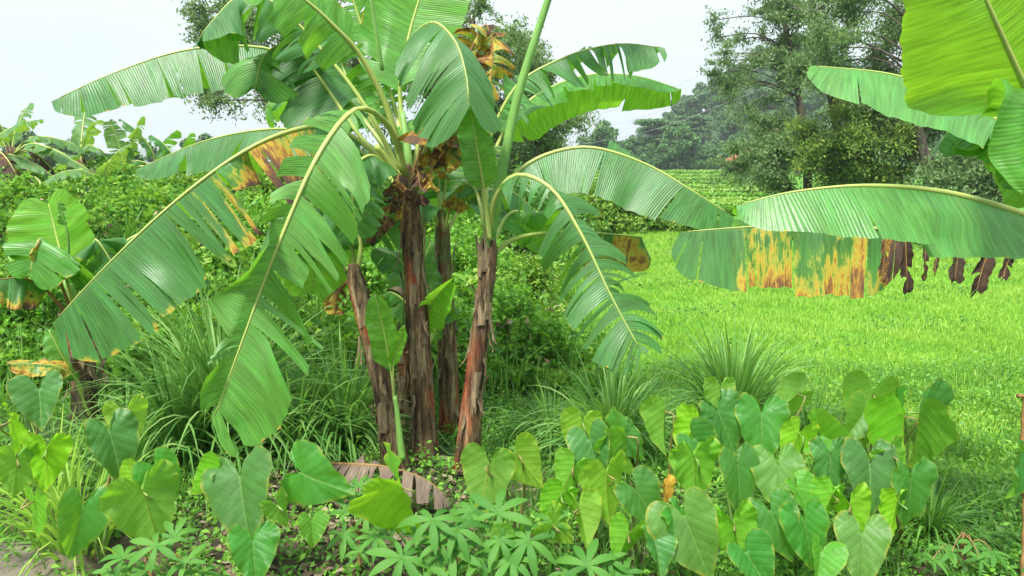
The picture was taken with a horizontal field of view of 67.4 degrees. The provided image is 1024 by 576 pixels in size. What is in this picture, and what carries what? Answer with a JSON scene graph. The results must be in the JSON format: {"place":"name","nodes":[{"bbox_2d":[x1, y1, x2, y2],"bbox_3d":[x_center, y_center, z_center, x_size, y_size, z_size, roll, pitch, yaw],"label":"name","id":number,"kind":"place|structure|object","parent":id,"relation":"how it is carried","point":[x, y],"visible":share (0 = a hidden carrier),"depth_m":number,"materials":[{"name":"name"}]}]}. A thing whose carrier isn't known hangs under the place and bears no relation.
{"place":"outdoors","nodes":[
{"label":"outdoors","id":0,"kind":"place"},
{"bbox_2d":[0,0,903,161],"label":"sky","id":1,"kind":"structure","parent":0,"point":[50,49],"materials":[{"name":"white"}]},
{"bbox_2d":[0,173,1023,575],"bbox_3d":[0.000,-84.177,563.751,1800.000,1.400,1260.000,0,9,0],"label":"ground","id":2,"kind":"structure","parent":0,"point":[126,543],"depth_m":4.65,"materials":[{"name":"plant"}]},
{"bbox_2d":[2,130,36,161],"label":"tree","id":3,"kind":"object","parent":2,"relation":"on","point":[25,136],"visible":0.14,"depth_m":57.22,"materials":[{"name":"green plant"}]},
{"bbox_2d":[0,119,52,193],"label":"banana plant","id":4,"kind":"object","parent":2,"relation":"on","point":[7,160],"visible":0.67,"depth_m":11.98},
{"bbox_2d":[0,279,66,353],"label":"shrub","id":5,"kind":"object","parent":2,"relation":"on","point":[9,317],"visible":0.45,"depth_m":6.64,"materials":[{"name":"green plant"}]},
{"bbox_2d":[0,370,73,540],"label":"taro plant","id":6,"kind":"object","parent":2,"relation":"on","point":[39,462],"visible":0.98,"depth_m":3.18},
{"bbox_2d":[0,171,85,212],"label":"shrub","id":7,"kind":"object","parent":2,"relation":"on","point":[48,186],"visible":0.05,"depth_m":10.92,"materials":[{"name":"green plant"}]},
{"bbox_2d":[0,103,94,174],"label":"banana plant","id":8,"kind":"object","parent":2,"relation":"on","point":[57,157],"visible":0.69,"depth_m":12.81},
{"bbox_2d":[0,402,106,539],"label":"grass clump","id":9,"kind":"object","parent":2,"relation":"on","point":[61,487],"visible":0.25,"depth_m":3.92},
{"bbox_2d":[0,540,109,575],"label":"stone","id":10,"kind":"object","parent":2,"relation":"on","point":[25,557],"visible":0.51,"depth_m":3.33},
{"bbox_2d":[0,213,114,239],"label":"shrub","id":11,"kind":"object","parent":2,"relation":"on","point":[95,227],"visible":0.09,"depth_m":9.36,"materials":[{"name":"green plant"}]},
{"bbox_2d":[42,138,77,166],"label":"tree","id":12,"kind":"object","parent":2,"relation":"on","point":[65,151],"visible":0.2,"depth_m":56.04,"materials":[{"name":"green plant"}]},
{"bbox_2d":[1,112,139,172],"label":"banana plant","id":13,"kind":"object","parent":2,"relation":"on","point":[85,142],"visible":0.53,"depth_m":13.85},
{"bbox_2d":[43,143,144,183],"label":"banana plant","id":14,"kind":"object","parent":2,"relation":"on","point":[104,167],"visible":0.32,"depth_m":12.00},
{"bbox_2d":[0,189,191,429],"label":"banana plant","id":15,"kind":"object","parent":2,"relation":"on","point":[53,241],"visible":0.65,"depth_m":4.89,"materials":[{"name":"plant"}]},
{"bbox_2d":[0,423,197,575],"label":"grass clump","id":16,"kind":"object","parent":2,"relation":"on","point":[46,537],"visible":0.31,"depth_m":3.40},
{"bbox_2d":[56,394,147,561],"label":"taro plant","id":17,"kind":"object","parent":2,"relation":"on","point":[81,527],"visible":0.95,"depth_m":3.17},
{"bbox_2d":[76,160,148,194],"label":"shrub","id":18,"kind":"object","parent":2,"relation":"on","point":[117,174],"visible":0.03,"depth_m":12.20,"materials":[{"name":"green plant"}]},
{"bbox_2d":[88,116,144,174],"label":"banana plant","id":19,"kind":"object","parent":2,"relation":"on","point":[114,137],"visible":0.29,"depth_m":13.21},
{"bbox_2d":[98,204,160,239],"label":"grass clump","id":20,"kind":"object","parent":2,"relation":"on","point":[127,230],"visible":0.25,"depth_m":9.39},
{"bbox_2d":[47,364,220,488],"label":"grass clump","id":21,"kind":"object","parent":2,"relation":"on","point":[142,441],"visible":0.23,"depth_m":4.22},
{"bbox_2d":[99,446,179,548],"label":"taro plant","id":22,"kind":"object","parent":2,"relation":"on","point":[136,499],"visible":0.96,"depth_m":3.02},
{"bbox_2d":[118,119,181,166],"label":"banana plant","id":23,"kind":"object","parent":2,"relation":"on","point":[176,134],"visible":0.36,"depth_m":14.08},
{"bbox_2d":[92,517,219,575],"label":"cassava plant","id":24,"kind":"object","parent":2,"relation":"on","point":[150,557],"visible":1,"depth_m":2.87,"materials":[{"name":"green plant"}]},
{"bbox_2d":[127,225,205,252],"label":"shrub","id":25,"kind":"object","parent":2,"relation":"on","point":[194,241],"visible":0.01,"depth_m":8.70,"materials":[{"name":"green plant"}]},
{"bbox_2d":[148,133,195,155],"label":"banana plant","id":26,"kind":"object","parent":2,"relation":"on","point":[166,148],"visible":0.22,"depth_m":12.92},
{"bbox_2d":[43,304,306,484],"bbox_3d":[-1.963,0.572,4.614,1.722,0.982,1.633,0,9,0],"label":"grass clump","id":27,"kind":"object","parent":2,"relation":"on","point":[178,430],"visible":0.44,"depth_m":4.42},
{"bbox_2d":[148,170,229,185],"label":"shrub","id":28,"kind":"object","parent":2,"relation":"on","point":[194,178],"visible":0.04,"depth_m":11.61,"materials":[{"name":"green plant"}]},
{"bbox_2d":[50,241,409,527],"bbox_3d":[-1.753,0.373,4.679,2.293,1.351,2.221,0,9,0],"label":"grass clump","id":29,"kind":"object","parent":2,"relation":"on","point":[205,369],"visible":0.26,"depth_m":4.52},
{"bbox_2d":[152,186,314,254],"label":"shrub","id":30,"kind":"object","parent":2,"relation":"on","point":[259,209],"visible":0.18,"depth_m":9.25,"materials":[{"name":"green plant"}]},
{"bbox_2d":[191,445,288,575],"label":"taro plant","id":31,"kind":"object","parent":2,"relation":"on","point":[242,508],"visible":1,"depth_m":3.02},
{"bbox_2d":[51,0,515,461],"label":"banana plant","id":32,"kind":"object","parent":2,"relation":"on","point":[314,107],"visible":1,"depth_m":4.03,"materials":[{"name":"plant"}]},
{"bbox_2d":[236,154,343,207],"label":"shrub","id":33,"kind":"object","parent":2,"relation":"on","point":[266,184],"visible":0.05,"depth_m":10.52,"materials":[{"name":"green plant"}]},
{"bbox_2d":[172,0,415,141],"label":"tree","id":34,"kind":"object","parent":2,"relation":"on","point":[200,19],"visible":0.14,"depth_m":14.07,"materials":[{"name":"green plant"}]},
{"bbox_2d":[181,334,408,493],"bbox_3d":[-1.324,0.648,4.742,1.500,0.810,1.514,0,9,0],"label":"grass clump","id":35,"kind":"object","parent":2,"relation":"on","point":[292,428],"visible":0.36,"depth_m":4.64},
{"bbox_2d":[275,294,351,356],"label":"grass clump","id":36,"kind":"object","parent":2,"relation":"on","point":[319,307],"visible":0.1,"depth_m":6.58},
{"bbox_2d":[0,170,634,415],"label":"bank grass","id":37,"kind":"structure","parent":2,"relation":"on","point":[21,352],"depth_m":5.89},
{"bbox_2d":[280,440,354,548],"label":"taro plant","id":38,"kind":"object","parent":2,"relation":"on","point":[318,478],"visible":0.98,"depth_m":3.10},
{"bbox_2d":[242,244,397,309],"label":"shrub","id":39,"kind":"object","parent":2,"relation":"on","point":[372,273],"visible":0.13,"depth_m":7.50,"materials":[{"name":"green plant"}]},
{"bbox_2d":[0,156,644,400],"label":"bank ground cover","id":40,"kind":"object","parent":2,"relation":"on","point":[147,193],"visible":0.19,"depth_m":7.33,"materials":[{"name":"green plant"}]},
{"bbox_2d":[0,167,635,372],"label":"dry creeper","id":41,"kind":"object","parent":40,"relation":"on","point":[497,324],"visible":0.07,"depth_m":7.10,"materials":[{"name":"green plant"}]},
{"bbox_2d":[279,208,410,468],"bbox_3d":[-1.008,0.265,4.566,0.604,1.518,0.768,-4,10,-26],"label":"banana plant","id":42,"kind":"object","parent":2,"relation":"on","point":[353,278],"visible":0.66,"depth_m":4.45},
{"bbox_2d":[235,323,454,473],"bbox_3d":[-1.109,0.600,4.932,1.536,0.846,1.531,-4,10,-25],"label":"grass clump","id":43,"kind":"object","parent":2,"relation":"on","point":[355,399],"visible":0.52,"depth_m":4.80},
{"bbox_2d":[326,476,405,571],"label":"cassava plant","id":44,"kind":"object","parent":2,"relation":"on","point":[358,549],"visible":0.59,"depth_m":3.04,"materials":[{"name":"green plant"}]},
{"bbox_2d":[365,292,406,460],"bbox_3d":[-0.680,0.508,4.184,0.209,0.972,0.180,-2,9,-16],"label":"banana sucker","id":45,"kind":"object","parent":2,"relation":"on","point":[388,340],"visible":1,"depth_m":4.19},
{"bbox_2d":[347,442,428,537],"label":"taro plant","id":46,"kind":"object","parent":2,"relation":"on","point":[383,503],"visible":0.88,"depth_m":2.98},
{"bbox_2d":[331,454,449,508],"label":"fallen leaf","id":47,"kind":"object","parent":2,"relation":"on","point":[410,480],"visible":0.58,"depth_m":3.90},
{"bbox_2d":[385,286,411,438],"bbox_3d":[-0.663,0.543,4.925,0.248,1.164,0.250,6,10,33],"label":"banana stump","id":48,"kind":"object","parent":2,"relation":"on","point":[401,377],"visible":0.33,"depth_m":4.95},
{"bbox_2d":[370,235,457,344],"bbox_3d":[-0.611,0.319,4.787,0.575,1.252,0.655,0,9,0],"label":"banana sucker","id":49,"kind":"object","parent":2,"relation":"on","point":[442,311],"visible":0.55,"depth_m":4.79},
{"bbox_2d":[156,455,685,575],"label":"leaf litter","id":50,"kind":"object","parent":2,"relation":"on","point":[333,526],"visible":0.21,"depth_m":3.54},
{"bbox_2d":[365,499,492,575],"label":"cassava plant","id":51,"kind":"object","parent":2,"relation":"on","point":[455,543],"visible":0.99,"depth_m":2.84,"materials":[{"name":"green plant"}]},
{"bbox_2d":[362,212,528,293],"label":"shrub","id":52,"kind":"object","parent":2,"relation":"on","point":[468,253],"visible":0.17,"depth_m":8.35,"materials":[{"name":"green plant"}]},
{"bbox_2d":[367,94,535,433],"bbox_3d":[-0.330,-0.203,5.130,1.066,2.297,1.222,0,9,0],"label":"banana plant","id":53,"kind":"object","parent":2,"relation":"on","point":[449,402],"visible":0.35,"depth_m":5.00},
{"bbox_2d":[403,0,573,188],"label":"tree","id":54,"kind":"object","parent":2,"relation":"on","point":[512,37],"visible":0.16,"depth_m":15.24,"materials":[{"name":"green plant"}]},
{"bbox_2d":[0,341,1023,575],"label":"weeds","id":55,"kind":"object","parent":2,"relation":"on","point":[282,568],"visible":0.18,"depth_m":4.27,"materials":[{"name":"green plant"}]},
{"bbox_2d":[436,274,592,389],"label":"shrub","id":56,"kind":"object","parent":2,"relation":"on","point":[515,298],"visible":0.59,"depth_m":6.36,"materials":[{"name":"green plant"}]},
{"bbox_2d":[460,432,572,575],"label":"taro plant","id":57,"kind":"object","parent":2,"relation":"on","point":[486,478],"visible":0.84,"depth_m":3.10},
{"bbox_2d":[469,488,569,575],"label":"cassava plant","id":58,"kind":"object","parent":2,"relation":"on","point":[511,564],"visible":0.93,"depth_m":2.87,"materials":[{"name":"green plant"}]},
{"bbox_2d":[468,253,572,332],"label":"shrub","id":59,"kind":"object","parent":2,"relation":"on","point":[535,278],"visible":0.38,"depth_m":7.54,"materials":[{"name":"green plant"}]},
{"bbox_2d":[459,154,608,267],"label":"shrub","id":60,"kind":"object","parent":2,"relation":"on","point":[535,208],"visible":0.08,"depth_m":12.15,"materials":[{"name":"green plant"}]},
{"bbox_2d":[481,365,603,459],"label":"grass clump","id":61,"kind":"object","parent":2,"relation":"on","point":[545,416],"visible":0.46,"depth_m":4.93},
{"bbox_2d":[493,24,607,178],"bbox_3d":[0.626,-3.196,16.787,2.940,4.869,2.927,0,9,0],"label":"tree","id":62,"kind":"object","parent":2,"relation":"on","point":[570,123],"visible":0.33,"depth_m":16.46,"materials":[{"name":"green plant"}]},
{"bbox_2d":[540,407,625,558],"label":"taro plant","id":63,"kind":"object","parent":2,"relation":"on","point":[594,475],"visible":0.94,"depth_m":3.09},
{"bbox_2d":[442,0,733,475],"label":"banana plant","id":64,"kind":"object","parent":2,"relation":"on","point":[627,181],"visible":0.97,"depth_m":4.23,"materials":[{"name":"plant"}]},
{"bbox_2d":[564,193,611,232],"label":"shrub","id":65,"kind":"object","parent":2,"relation":"on","point":[601,223],"visible":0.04,"depth_m":20.70,"materials":[{"name":"green plant"}]},
{"bbox_2d":[548,538,643,575],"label":"cassava plant","id":66,"kind":"object","parent":2,"relation":"on","point":[618,568],"visible":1,"depth_m":2.86,"materials":[{"name":"green plant"}]},
{"bbox_2d":[589,119,618,159],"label":"tree","id":67,"kind":"object","parent":2,"relation":"on","point":[607,133],"visible":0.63,"depth_m":113.62,"materials":[{"name":"green plant"}]},
{"bbox_2d":[520,347,703,486],"bbox_3d":[0.630,0.704,4.749,1.323,0.689,1.273,0,9,0],"label":"grass clump","id":68,"kind":"object","parent":2,"relation":"on","point":[607,400],"visible":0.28,"depth_m":4.69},
{"bbox_2d":[572,174,662,234],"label":"shrub","id":69,"kind":"object","parent":2,"relation":"on","point":[603,208],"visible":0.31,"depth_m":21.28,"materials":[{"name":"green plant"}]},
{"bbox_2d":[593,406,660,561],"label":"taro plant","id":70,"kind":"object","parent":2,"relation":"on","point":[640,497],"visible":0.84,"depth_m":3.03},
{"bbox_2d":[615,137,638,154],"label":"tree","id":71,"kind":"object","parent":2,"relation":"on","point":[630,143],"visible":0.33,"depth_m":121.78,"materials":[{"name":"green plant"}]},
{"bbox_2d":[600,175,708,231],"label":"shrub","id":72,"kind":"object","parent":2,"relation":"on","point":[647,219],"visible":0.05,"depth_m":21.82,"materials":[{"name":"green plant"}]},
{"bbox_2d":[643,143,671,169],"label":"tree","id":73,"kind":"object","parent":2,"relation":"on","point":[659,156],"visible":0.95,"depth_m":115.00,"materials":[{"name":"green plant"}]},
{"bbox_2d":[631,118,687,152],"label":"rain tree","id":74,"kind":"object","parent":2,"relation":"on","point":[652,124],"visible":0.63,"depth_m":124.36,"materials":[{"name":"green plant"}]},
{"bbox_2d":[639,390,684,575],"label":"taro plant","id":75,"kind":"object","parent":2,"relation":"on","point":[652,411],"visible":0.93,"depth_m":3.06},
{"bbox_2d":[565,180,761,185],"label":"crop row","id":76,"kind":"object","parent":2,"relation":"on","point":[693,182],"visible":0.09,"depth_m":60.73,"materials":[{"name":"green plant"}]},
{"bbox_2d":[583,176,744,181],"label":"crop row","id":77,"kind":"object","parent":2,"relation":"on","point":[696,178],"visible":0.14,"depth_m":68.54,"materials":[{"name":"green plant"}]},
{"bbox_2d":[660,125,701,169],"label":"tree","id":78,"kind":"object","parent":2,"relation":"on","point":[684,149],"visible":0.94,"depth_m":117.00,"materials":[{"name":"green plant"}]},
{"bbox_2d":[594,188,770,195],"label":"crop row","id":79,"kind":"object","parent":2,"relation":"on","point":[719,190],"visible":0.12,"depth_m":47.99,"materials":[{"name":"green plant"}]},
{"bbox_2d":[648,200,718,231],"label":"shrub","id":80,"kind":"object","parent":2,"relation":"on","point":[679,227],"visible":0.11,"depth_m":21.58,"materials":[{"name":"green plant"}]},
{"bbox_2d":[645,376,735,575],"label":"taro plant","id":81,"kind":"object","parent":2,"relation":"on","point":[693,458],"visible":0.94,"depth_m":2.96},
{"bbox_2d":[695,144,720,169],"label":"tree","id":82,"kind":"object","parent":2,"relation":"on","point":[703,154],"visible":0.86,"depth_m":115.67,"materials":[{"name":"green plant"}]},
{"bbox_2d":[684,183,768,189],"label":"crop row","id":83,"kind":"object","parent":2,"relation":"on","point":[702,186],"visible":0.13,"depth_m":53.90,"materials":[{"name":"green plant"}]},
{"bbox_2d":[697,192,766,197],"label":"crop row","id":84,"kind":"object","parent":2,"relation":"on","point":[735,194],"visible":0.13,"depth_m":43.12,"materials":[{"name":"green plant"}]},
{"bbox_2d":[704,195,762,200],"bbox_3d":[5.767,-4.340,38.179,13.829,0.746,1.780,-1,9,-4],"label":"crop row","id":85,"kind":"object","parent":2,"relation":"on","point":[728,198],"visible":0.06,"depth_m":38.24,"materials":[{"name":"green plant"}]},
{"bbox_2d":[631,304,845,462],"bbox_3d":[1.454,0.560,4.966,1.538,0.886,1.685,0,9,0],"label":"grass clump","id":86,"kind":"object","parent":2,"relation":"on","point":[744,373],"visible":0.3,"depth_m":4.90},
{"bbox_2d":[698,388,789,575],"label":"taro plant","id":87,"kind":"object","parent":2,"relation":"on","point":[746,544],"visible":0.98,"depth_m":3.11,"materials":[{"name":"plant"}]},
{"bbox_2d":[683,454,836,516],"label":"grass clump","id":88,"kind":"object","parent":2,"relation":"on","point":[761,497],"visible":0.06,"depth_m":3.90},
{"bbox_2d":[704,109,818,198],"bbox_3d":[7.520,-3.378,22.310,3.777,3.681,3.784,0,9,0],"label":"tree","id":89,"kind":"object","parent":2,"relation":"on","point":[765,164],"visible":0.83,"depth_m":21.61,"materials":[{"name":"green plant"}]},
{"bbox_2d":[696,0,829,188],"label":"tree","id":90,"kind":"object","parent":2,"relation":"on","point":[783,46],"visible":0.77,"depth_m":23.01,"materials":[{"name":"green plant"}]},
{"bbox_2d":[747,371,819,561],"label":"taro plant","id":91,"kind":"object","parent":2,"relation":"on","point":[787,477],"visible":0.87,"depth_m":3.10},
{"bbox_2d":[742,374,869,466],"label":"grass clump","id":92,"kind":"object","parent":2,"relation":"on","point":[804,414],"visible":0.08,"depth_m":4.80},
{"bbox_2d":[778,408,868,575],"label":"taro plant","id":93,"kind":"object","parent":2,"relation":"on","point":[807,538],"visible":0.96,"depth_m":2.94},
{"bbox_2d":[757,0,901,177],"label":"tree","id":94,"kind":"object","parent":2,"relation":"on","point":[874,64],"visible":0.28,"depth_m":21.00,"materials":[{"name":"green plant"}]},
{"bbox_2d":[672,0,1023,298],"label":"banana plant","id":95,"kind":"object","parent":2,"relation":"on","point":[960,79],"visible":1,"depth_m":3.02,"materials":[{"name":"plant"}]},
{"bbox_2d":[674,458,1021,575],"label":"path edge weeds","id":96,"kind":"object","parent":2,"relation":"on","point":[930,563],"visible":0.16,"depth_m":3.56,"materials":[{"name":"green plant"}]},
{"bbox_2d":[778,90,936,187],"bbox_3d":[9.470,-3.321,20.679,4.698,4.067,4.115,0,9,0],"label":"tree","id":97,"kind":"object","parent":2,"relation":"on","point":[819,156],"visible":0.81,"depth_m":19.96,"materials":[{"name":"green plant"}]},
{"bbox_2d":[833,370,899,575],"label":"taro plant","id":98,"kind":"object","parent":2,"relation":"on","point":[863,532],"visible":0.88,"depth_m":3.09,"materials":[{"name":"plant"}]},
{"bbox_2d":[788,0,944,185],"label":"tree","id":99,"kind":"object","parent":2,"relation":"on","point":[823,35],"visible":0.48,"depth_m":19.31,"materials":[{"name":"green plant"}]},
{"bbox_2d":[863,0,946,159],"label":"tree","id":100,"kind":"object","parent":2,"relation":"on","point":[927,130],"visible":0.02,"depth_m":20.32,"materials":[{"name":"green plant"}]},
{"bbox_2d":[863,378,958,547],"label":"taro plant","id":101,"kind":"object","parent":2,"relation":"on","point":[904,499],"visible":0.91,"depth_m":3.21,"materials":[{"name":"plant"}]},
{"bbox_2d":[831,448,1020,573],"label":"grass clump","id":102,"kind":"object","parent":2,"relation":"on","point":[937,511],"visible":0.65,"depth_m":3.58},
{"bbox_2d":[892,129,1003,203],"bbox_3d":[11.554,-3.080,19.232,4.339,3.950,4.160,0,9,0],"label":"tree","id":103,"kind":"object","parent":2,"relation":"on","point":[959,173],"visible":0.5,"depth_m":18.32,"materials":[{"name":"green plant"}]},
{"bbox_2d":[910,531,1011,575],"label":"cassava plant","id":104,"kind":"object","parent":2,"relation":"on","point":[984,549],"visible":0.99,"depth_m":3.20,"materials":[{"name":"green plant"}]},
{"bbox_2d":[936,460,1021,536],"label":"grass clump","id":105,"kind":"object","parent":2,"relation":"on","point":[991,493],"visible":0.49,"depth_m":3.88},
{"bbox_2d":[1002,394,1023,575],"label":"climbing plant","id":106,"kind":"object","parent":2,"relation":"on","point":[1017,487],"visible":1,"depth_m":3.12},
{"bbox_2d":[0,352,1023,575],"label":"wild grass","id":107,"kind":"structure","parent":0,"point":[604,549],"depth_m":4.68,"materials":[{"name":"plant"}]},
{"bbox_2d":[536,224,1023,483],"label":"field grass","id":108,"kind":"structure","parent":0,"point":[1005,289],"depth_m":8.70,"materials":[{"name":"plant"}]},
{"bbox_2d":[691,64,968,173],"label":"hill","id":109,"kind":"structure","parent":0,"point":[714,132],"depth_m":161.17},
{"bbox_2d":[673,114,713,132],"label":"tree","id":110,"kind":"object","parent":109,"relation":"on","point":[697,123],"visible":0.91,"depth_m":145.38,"materials":[{"name":"green plant"}]},
{"bbox_2d":[682,89,710,115],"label":"tree","id":111,"kind":"object","parent":109,"relation":"on","point":[694,106],"visible":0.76,"depth_m":172.48,"materials":[{"name":"green plant"}]},
{"bbox_2d":[716,114,750,138],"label":"tree","id":112,"kind":"object","parent":109,"relation":"on","point":[724,126],"visible":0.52,"depth_m":150.55,"materials":[{"name":"green plant"}]},
{"bbox_2d":[773,89,795,116],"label":"tree","id":113,"kind":"object","parent":109,"relation":"on","point":[789,99],"visible":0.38,"depth_m":151.14,"materials":[{"name":"green plant"}]},
{"bbox_2d":[803,91,827,114],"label":"tree","id":114,"kind":"object","parent":109,"relation":"on","point":[810,105],"visible":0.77,"depth_m":148.85,"materials":[{"name":"green plant"}]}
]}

